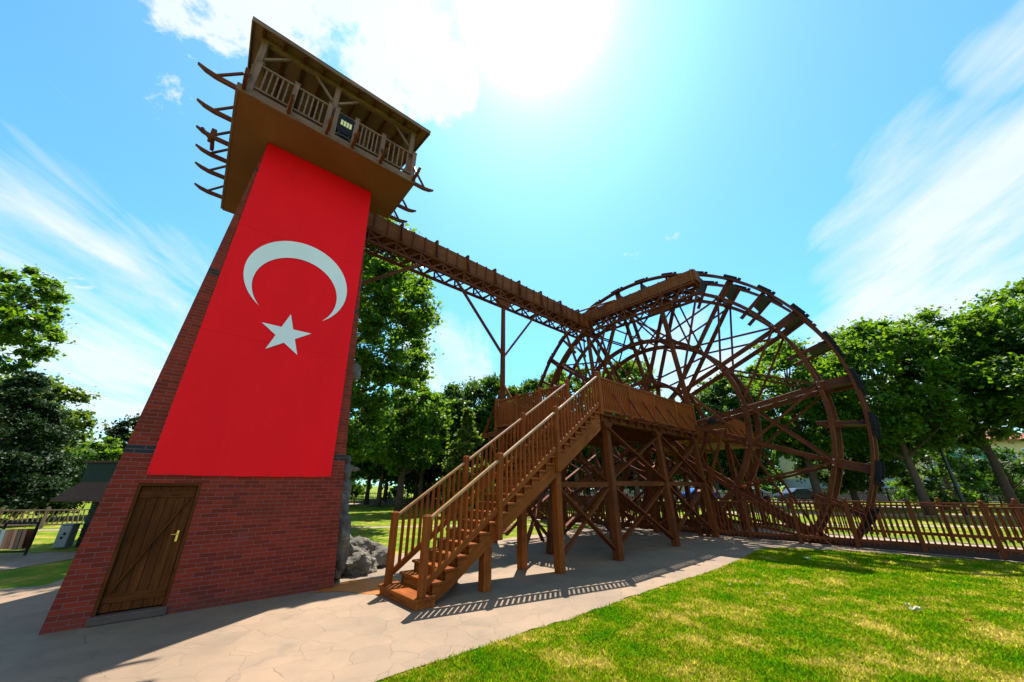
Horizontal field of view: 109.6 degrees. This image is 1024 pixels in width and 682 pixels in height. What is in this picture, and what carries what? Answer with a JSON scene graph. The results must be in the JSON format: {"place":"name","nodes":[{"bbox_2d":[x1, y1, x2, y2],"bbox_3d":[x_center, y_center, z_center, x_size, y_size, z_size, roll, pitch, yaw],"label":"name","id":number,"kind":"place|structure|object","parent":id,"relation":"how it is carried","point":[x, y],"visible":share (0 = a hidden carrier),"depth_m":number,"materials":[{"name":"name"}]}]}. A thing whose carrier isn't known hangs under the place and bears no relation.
{"place":"outdoors","nodes":[
{"label":"outdoors","id":0,"kind":"place"},
{"bbox_2d":[0,551,76,570],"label":"side path","id":1,"kind":"structure","parent":0,"point":[10,561],"depth_m":9.01,"materials":[{"name":"concrete"}]},
{"bbox_2d":[0,522,40,555],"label":"litter bin","id":2,"kind":"object","parent":1,"relation":"on","point":[16,538],"visible":1,"depth_m":9.40,"materials":[{"name":"black paint"}]},
{"bbox_2d":[38,523,580,530],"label":"path","id":3,"kind":"structure","parent":0,"point":[351,527],"depth_m":15.67,"materials":[{"name":"concrete"}]},
{"bbox_2d":[0,526,1022,681],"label":"pavement","id":4,"kind":"structure","parent":0,"point":[336,636],"depth_m":4.76,"materials":[{"name":"concrete"}]},
{"bbox_2d":[38,16,433,634],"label":"brick tower","id":5,"kind":"structure","parent":4,"relation":"on","point":[176,543],"depth_m":6.24,"materials":[{"name":"red brick"}]},
{"bbox_2d":[97,486,197,613],"bbox_3d":[-5.253,2.961,5.275,0.651,1.567,0.154,17,-28,-37],"label":"door","id":6,"kind":"structure","parent":5,"relation":"in","point":[145,533],"depth_m":5.25,"materials":[{"name":"brown wood"}]},
{"bbox_2d":[201,127,216,150],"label":"hoist block","id":7,"kind":"structure","parent":5,"relation":"attached to","point":[211,141],"depth_m":8.61,"materials":[{"name":"brown wood"}]},
{"bbox_2d":[147,142,371,476],"bbox_3d":[-4.602,-1.011,7.664,2.593,7.291,0.424,17,-28,-37],"label":"flag banner","id":8,"kind":"object","parent":5,"relation":"hanging from","point":[259,392],"visible":1,"depth_m":7.17,"materials":[{"name":"red fabric"}]},
{"bbox_2d":[336,113,353,141],"bbox_3d":[-4.032,-5.135,8.717,0.340,0.730,0.130,17,-28,-37],"label":"floodlight","id":9,"kind":"object","parent":5,"relation":"on","point":[345,126],"visible":1,"depth_m":8.69,"materials":[{"name":"black paint"}]},
{"bbox_2d":[334,362,360,579],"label":"rock cascade","id":10,"kind":"object","parent":5,"relation":"attached to","point":[342,554],"visible":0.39,"depth_m":7.21,"materials":[{"name":"grey stone"}]},
{"bbox_2d":[312,577,398,594],"bbox_3d":[-2.637,4.437,6.562,1.510,0.001,1.275,0,-22,0],"label":"rusty water stain","id":11,"kind":"object","parent":4,"relation":"on","point":[367,586],"visible":0.7,"depth_m":6.49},
{"bbox_2d":[341,534,387,575],"bbox_3d":[-3.326,4.799,7.937,1.601,1.059,1.505,17,-28,-37],"label":"boulder","id":12,"kind":"object","parent":4,"relation":"on","point":[366,556],"visible":0.48,"depth_m":7.57,"materials":[{"name":"grey stone"}]},
{"bbox_2d":[378,371,616,610],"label":"staircase","id":13,"kind":"structure","parent":4,"relation":"on","point":[432,577],"depth_m":7.25,"materials":[{"name":"brown wood"}]},
{"bbox_2d":[481,374,732,560],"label":"viewing platform","id":14,"kind":"structure","parent":4,"relation":"on","point":[623,401],"depth_m":11.95,"materials":[{"name":"brown wood"}]},
{"bbox_2d":[362,211,702,436],"bbox_3d":[1.258,-0.583,12.796,13.275,7.001,6.424,19,-28,-39],"label":"timber aqueduct","id":15,"kind":"object","parent":14,"relation":"on","point":[390,237],"visible":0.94,"depth_m":15.55,"materials":[{"name":"brown wood"}]},
{"bbox_2d":[706,418,717,425],"bbox_3d":[7.571,3.069,13.692,0.260,0.230,0.330,19,-28,-39],"label":"floodlight","id":16,"kind":"object","parent":14,"relation":"on","point":[711,420],"visible":1,"depth_m":13.61,"materials":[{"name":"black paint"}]},
{"bbox_2d":[527,495,702,535],"bbox_3d":[3.684,7.833,16.745,0.132,1.268,9.732,19,-28,-38],"label":"timber fence","id":17,"kind":"object","parent":4,"relation":"on","point":[541,516],"visible":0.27,"depth_m":15.23,"materials":[{"name":"brown wood"}]},
{"bbox_2d":[618,443,703,534],"bbox_3d":[5.670,5.770,15.293,0.200,4.076,3.939,19,-28,-39],"label":"axle trestle","id":18,"kind":"object","parent":4,"relation":"on","point":[626,471],"visible":0.2,"depth_m":15.35,"materials":[{"name":"brown wood"}]},
{"bbox_2d":[699,496,1023,558],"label":"timber fence","id":19,"kind":"object","parent":4,"relation":"on","point":[999,548],"visible":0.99,"depth_m":10.36,"materials":[{"name":"brown wood"}]},
{"bbox_2d":[0,486,1023,681],"bbox_3d":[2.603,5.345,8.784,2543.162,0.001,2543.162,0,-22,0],"label":"ground","id":20,"kind":"structure","parent":0,"point":[52,572],"depth_m":13.79,"materials":[{"name":"green plant"}]},
{"bbox_2d":[0,261,77,377],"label":"broadleaf tree","id":21,"kind":"object","parent":20,"relation":"on","point":[48,293],"visible":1,"depth_m":15.95,"materials":[{"name":"green plant"}]},
{"bbox_2d":[0,507,88,528],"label":"rustic fence","id":22,"kind":"object","parent":20,"relation":"on","point":[44,517],"visible":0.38,"depth_m":15.33,"materials":[{"name":"brown wood"}]},
{"bbox_2d":[0,368,98,520],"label":"pine tree","id":23,"kind":"object","parent":20,"relation":"on","point":[30,479],"visible":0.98,"depth_m":17.80,"materials":[{"name":"green plant"}]},
{"bbox_2d":[0,369,107,472],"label":"broadleaf tree","id":24,"kind":"object","parent":20,"relation":"on","point":[71,395],"visible":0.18,"depth_m":22.22,"materials":[{"name":"green plant"}]},
{"bbox_2d":[52,523,82,547],"bbox_3d":[-13.110,5.720,10.639,0.340,0.620,0.320,5,-22,-11],"label":"utility cabinet","id":25,"kind":"object","parent":20,"relation":"on","point":[66,535],"visible":1,"depth_m":10.56,"materials":[{"name":"metal"}]},
{"bbox_2d":[50,460,118,546],"bbox_3d":[-11.767,5.244,11.818,3.470,2.400,2.960,-3,-22,7],"label":"kiosk","id":26,"kind":"object","parent":20,"relation":"on","point":[91,485],"visible":0.15,"depth_m":10.97,"materials":[{"name":"brown"}]},
{"bbox_2d":[65,447,110,486],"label":"park tree","id":27,"kind":"object","parent":20,"relation":"on","point":[88,455],"visible":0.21,"depth_m":38.52,"materials":[{"name":"green plant"}]},
{"bbox_2d":[79,413,139,480],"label":"pine tree","id":28,"kind":"object","parent":20,"relation":"on","point":[118,430],"visible":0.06,"depth_m":23.20,"materials":[{"name":"green plant"}]},
{"bbox_2d":[89,430,132,460],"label":"broadleaf tree","id":29,"kind":"object","parent":20,"relation":"on","point":[109,446],"visible":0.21,"depth_m":21.27,"materials":[{"name":"green plant"}]},
{"bbox_2d":[372,476,387,500],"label":"park tree","id":30,"kind":"object","parent":20,"relation":"on","point":[385,488],"depth_m":44.20,"materials":[{"name":"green plant"}]},
{"bbox_2d":[349,402,422,506],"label":"park tree","id":31,"kind":"object","parent":20,"relation":"on","point":[368,467],"visible":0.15,"depth_m":31.23,"materials":[{"name":"green plant"}]},
{"bbox_2d":[2,434,784,498],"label":"distant woods","id":32,"kind":"object","parent":20,"relation":"on","point":[356,487],"visible":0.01,"depth_m":52.78,"materials":[{"name":"green plant"}]},
{"bbox_2d":[346,209,445,484],"bbox_3d":[-9.125,0.192,19.079,11.119,17.424,10.913,0,-22,0],"label":"plane tree","id":33,"kind":"object","parent":20,"relation":"on","point":[386,294],"visible":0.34,"depth_m":17.67,"materials":[{"name":"green plant"}]},
{"bbox_2d":[390,470,415,499],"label":"park tree","id":34,"kind":"object","parent":20,"relation":"on","point":[396,479],"visible":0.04,"depth_m":41.04,"materials":[{"name":"green plant"}]},
{"bbox_2d":[363,380,460,511],"bbox_3d":[-7.372,7.240,26.046,7.362,9.511,7.105,0,-22,0],"label":"plane tree","id":35,"kind":"object","parent":20,"relation":"on","point":[392,454],"visible":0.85,"depth_m":24.92,"materials":[{"name":"green plant"}]},
{"bbox_2d":[399,455,439,500],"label":"park tree","id":36,"kind":"object","parent":20,"relation":"on","point":[428,470],"visible":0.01,"depth_m":37.19,"materials":[{"name":"green plant"}]},
{"bbox_2d":[406,473,438,491],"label":"park tree","id":37,"kind":"object","parent":20,"relation":"on","point":[429,479],"visible":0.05,"depth_m":43.82,"materials":[{"name":"green plant"}]},
{"bbox_2d":[392,389,458,505],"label":"park tree","id":38,"kind":"object","parent":20,"relation":"on","point":[421,474],"visible":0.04,"depth_m":33.54,"materials":[{"name":"green plant"}]},
{"bbox_2d":[423,381,496,479],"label":"broadleaf tree","id":39,"kind":"object","parent":20,"relation":"on","point":[458,404],"visible":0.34,"depth_m":31.15,"materials":[{"name":"green plant"}]},
{"bbox_2d":[438,407,495,515],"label":"conifer","id":40,"kind":"object","parent":20,"relation":"on","point":[465,433],"visible":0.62,"depth_m":22.72,"materials":[{"name":"green plant"}]},
{"bbox_2d":[448,371,529,490],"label":"broadleaf tree","id":41,"kind":"object","parent":20,"relation":"on","point":[492,382],"visible":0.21,"depth_m":32.38,"materials":[{"name":"green plant"}]},
{"bbox_2d":[492,375,559,461],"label":"broadleaf tree","id":42,"kind":"object","parent":20,"relation":"on","point":[530,385],"visible":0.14,"depth_m":33.26,"materials":[{"name":"green plant"}]},
{"bbox_2d":[540,364,615,505],"bbox_3d":[5.765,8.860,35.081,9.033,13.210,9.207,0,-22,0],"label":"broadleaf tree","id":43,"kind":"object","parent":20,"relation":"on","point":[574,382],"visible":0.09,"depth_m":34.13,"materials":[{"name":"green plant"}]},
{"bbox_2d":[566,412,631,494],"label":"park tree","id":44,"kind":"object","parent":20,"relation":"on","point":[570,469],"visible":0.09,"depth_m":34.80,"materials":[{"name":"green plant"}]},
{"bbox_2d":[587,357,665,505],"bbox_3d":[11.559,8.330,35.542,8.404,14.535,8.250,0,-22,0],"label":"broadleaf tree","id":45,"kind":"object","parent":20,"relation":"on","point":[635,372],"visible":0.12,"depth_m":35.23,"materials":[{"name":"green plant"}]},
{"bbox_2d":[615,444,681,492],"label":"park tree","id":46,"kind":"object","parent":20,"relation":"on","point":[631,488],"visible":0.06,"depth_m":34.84,"materials":[{"name":"green plant"}]},
{"bbox_2d":[547,464,753,498],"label":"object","id":47,"kind":"structure","parent":20,"relation":"on","point":[683,490],"depth_m":49.90,"materials":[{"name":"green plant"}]},
{"bbox_2d":[350,502,1004,502],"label":"street kerb","id":48,"kind":"structure","parent":20,"relation":"on","point":[441,502],"depth_m":37.55,"materials":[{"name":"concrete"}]},
{"bbox_2d":[669,416,727,504],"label":"broadleaf tree","id":49,"kind":"object","parent":20,"relation":"on","point":[710,465],"visible":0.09,"depth_m":33.58,"materials":[{"name":"green plant"}]},
{"bbox_2d":[376,546,1023,681],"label":"lawn grass","id":50,"kind":"structure","parent":20,"relation":"on","point":[898,576],"depth_m":4.50,"materials":[{"name":"green plant"}]},
{"bbox_2d":[908,606,922,610],"bbox_3d":[5.791,3.850,5.202,0.188,0.054,0.131,0,-22,0],"label":"fallen leaf","id":51,"kind":"object","parent":50,"relation":"on","point":[915,608],"visible":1,"depth_m":5.19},
{"bbox_2d":[680,371,778,475],"bbox_3d":[19.078,8.511,32.156,9.389,11.684,8.229,0,-22,0],"label":"plane tree","id":52,"kind":"object","parent":20,"relation":"on","point":[714,397],"visible":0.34,"depth_m":31.34,"materials":[{"name":"green plant"}]},
{"bbox_2d":[705,413,777,496],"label":"park tree","id":53,"kind":"object","parent":20,"relation":"on","point":[761,473],"visible":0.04,"depth_m":34.44,"materials":[{"name":"green plant"}]},
{"bbox_2d":[527,518,1023,562],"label":"channel kerb","id":54,"kind":"structure","parent":20,"relation":"on","point":[817,544],"depth_m":11.16,"materials":[{"name":"concrete"}]},
{"bbox_2d":[530,517,1023,561],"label":"wheel channel","id":55,"kind":"object","parent":20,"relation":"on","point":[977,554],"depth_m":10.91,"materials":[{"name":"concrete"}]},
{"bbox_2d":[722,336,864,509],"bbox_3d":[23.213,6.394,29.870,10.406,13.917,10.144,0,-22,0],"label":"plane tree","id":56,"kind":"object","parent":20,"relation":"on","point":[819,437],"visible":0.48,"depth_m":28.79,"materials":[{"name":"green plant"}]},
{"bbox_2d":[568,515,1022,549],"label":"channel apron","id":57,"kind":"object","parent":20,"relation":"on","point":[886,538],"depth_m":12.20,"materials":[{"name":"concrete"}]},
{"bbox_2d":[647,441,728,529],"bbox_3d":[7.623,6.435,16.955,0.200,4.076,3.939,19,-28,-39],"label":"axle trestle","id":58,"kind":"object","parent":57,"relation":"on","point":[656,467],"visible":0.1,"depth_m":17.01,"materials":[{"name":"brown wood"}]},
{"bbox_2d":[533,271,884,546],"bbox_3d":[6.702,4.071,16.991,3.400,15.010,15.010,19,-28,-39],"label":"water wheel","id":59,"kind":"object","parent":58,"relation":"on","point":[795,318],"visible":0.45,"depth_m":14.32,"materials":[{"name":"wood"}]},
{"bbox_2d":[635,417,766,529],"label":"platform","id":60,"kind":"structure","parent":57,"relation":"on","point":[738,428],"depth_m":17.09,"materials":[{"name":"brown wood"}]},
{"bbox_2d":[567,493,1023,542],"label":"timber fence","id":61,"kind":"object","parent":57,"relation":"on","point":[1014,502],"visible":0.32,"depth_m":12.39,"materials":[{"name":"brown wood"}]},
{"bbox_2d":[774,394,928,506],"bbox_3d":[29.085,8.938,32.230,10.507,10.949,9.329,-12,-25,27],"label":"park tree","id":62,"kind":"object","parent":20,"relation":"on","point":[854,483],"visible":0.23,"depth_m":30.43,"materials":[{"name":"green plant"}]},
{"bbox_2d":[727,511,1012,517],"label":"lawn walk","id":63,"kind":"structure","parent":20,"relation":"on","point":[947,515],"depth_m":21.94,"materials":[{"name":"concrete"}]},
{"bbox_2d":[929,421,968,515],"bbox_3d":[28.086,7.808,22.941,1.227,5.940,0.254,0,-22,0],"label":"street lamp","id":64,"kind":"object","parent":63,"relation":"on","point":[956,487],"visible":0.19,"depth_m":22.52,"materials":[{"name":"metal"}]},
{"bbox_2d":[796,315,980,515],"bbox_3d":[25.506,4.556,24.389,9.429,13.259,10.296,0,-22,0],"label":"plane tree","id":65,"kind":"object","parent":20,"relation":"on","point":[891,401],"visible":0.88,"depth_m":23.13,"materials":[{"name":"green plant"}]},
{"bbox_2d":[783,488,1003,499],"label":"street wall","id":66,"kind":"structure","parent":20,"relation":"on","point":[890,490],"depth_m":44.70,"materials":[{"name":"concrete"}]},
{"bbox_2d":[778,429,1023,487],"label":"apartment house","id":67,"kind":"structure","parent":20,"relation":"on","point":[790,482],"depth_m":48.36,"materials":[{"name":"tile"}]},
{"bbox_2d":[925,461,937,468],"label":"window","id":68,"kind":"structure","parent":67,"relation":"in","point":[935,464],"depth_m":47.27,"materials":[{"name":"grey glass"}]},
{"bbox_2d":[957,449,979,461],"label":"window","id":69,"kind":"structure","parent":67,"relation":"in","point":[976,456],"depth_m":47.72,"materials":[{"name":"grey glass"}]},
{"bbox_2d":[998,448,1017,461],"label":"window","id":70,"kind":"structure","parent":67,"relation":"in","point":[1015,455],"depth_m":47.72,"materials":[{"name":"grey glass"}]},
{"bbox_2d":[909,434,956,505],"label":"slender tree","id":71,"kind":"object","parent":20,"relation":"on","point":[948,485],"visible":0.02,"depth_m":30.61,"materials":[{"name":"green plant"}]},
{"bbox_2d":[884,466,986,504],"bbox_3d":[38.484,13.607,33.684,6.106,4.572,6.369,-11,-24,24],"label":"shrub","id":72,"kind":"object","parent":20,"relation":"on","point":[903,490],"visible":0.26,"depth_m":33.67,"materials":[{"name":"green plant"}]},
{"bbox_2d":[889,435,990,509],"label":"tree","id":73,"kind":"object","parent":20,"relation":"on","point":[975,480],"visible":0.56,"depth_m":27.83,"materials":[{"name":"green plant"}]},
{"bbox_2d":[870,305,1023,515],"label":"plane tree","id":74,"kind":"object","parent":20,"relation":"on","point":[979,343],"visible":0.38,"depth_m":22.73,"materials":[{"name":"green plant"}]},
{"bbox_2d":[931,277,1023,434],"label":"plane tree","id":75,"kind":"object","parent":20,"relation":"on","point":[995,306],"visible":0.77,"depth_m":21.19,"materials":[{"name":"green plant"}]},
{"bbox_2d":[942,470,1023,505],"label":"shrub","id":76,"kind":"object","parent":20,"relation":"on","point":[981,497],"visible":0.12,"depth_m":33.06,"materials":[{"name":"green plant"}]},
{"bbox_2d":[944,442,1023,506],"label":"weeping conifer","id":77,"kind":"object","parent":20,"relation":"on","point":[1017,467],"visible":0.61,"depth_m":29.23,"materials":[{"name":"green plant"}]},
{"bbox_2d":[0,0,1023,485],"label":"sky","id":78,"kind":"structure","parent":0,"point":[843,160],"materials":[{"name":"blue"}]},
{"bbox_2d":[349,503,937,507],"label":"park path","id":79,"kind":"structure","parent":0,"point":[604,505],"depth_m":34.66,"materials":[{"name":"concrete"}]},
{"bbox_2d":[349,408,391,504],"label":"park tree","id":80,"kind":"object","parent":79,"relation":"on","point":[359,474],"depth_m":34.97,"materials":[{"name":"green plant"}]},
{"bbox_2d":[349,492,1005,504],"bbox_3d":[20.960,15.003,34.495,78.000,1.140,0.080,0,-22,0],"label":"park railing","id":81,"kind":"object","parent":79,"relation":"on","point":[683,493],"visible":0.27,"depth_m":34.57,"materials":[{"name":"black paint"}]},
{"bbox_2d":[349,501,1002,501],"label":"street","id":82,"kind":"structure","parent":0,"point":[679,501],"depth_m":41.26,"materials":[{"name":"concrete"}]},
{"bbox_2d":[682,488,718,498],"bbox_3d":[20.485,17.094,40.120,4.230,1.436,1.850,1,-22,-2],"label":"parked car","id":83,"kind":"object","parent":82,"relation":"on","point":[692,490],"visible":0.05,"depth_m":39.47,"materials":[{"name":"paint"}]},
{"bbox_2d":[732,488,772,500],"bbox_3d":[26.485,17.169,40.307,4.230,1.436,1.850,0,-22,1],"label":"parked car","id":84,"kind":"object","parent":82,"relation":"on","point":[761,490],"visible":0.07,"depth_m":39.55,"materials":[{"name":"paint"}]},
{"bbox_2d":[773,488,812,501],"bbox_3d":[31.585,17.094,40.120,4.230,1.436,1.850,1,-22,-2],"label":"parked car","id":85,"kind":"object","parent":82,"relation":"on","point":[799,490],"visible":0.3,"depth_m":39.51,"materials":[{"name":"paint"}]},
{"bbox_2d":[757,522,1020,527],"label":"lawn path","id":86,"kind":"structure","parent":0,"point":[919,525],"depth_m":16.05,"materials":[{"name":"concrete"}]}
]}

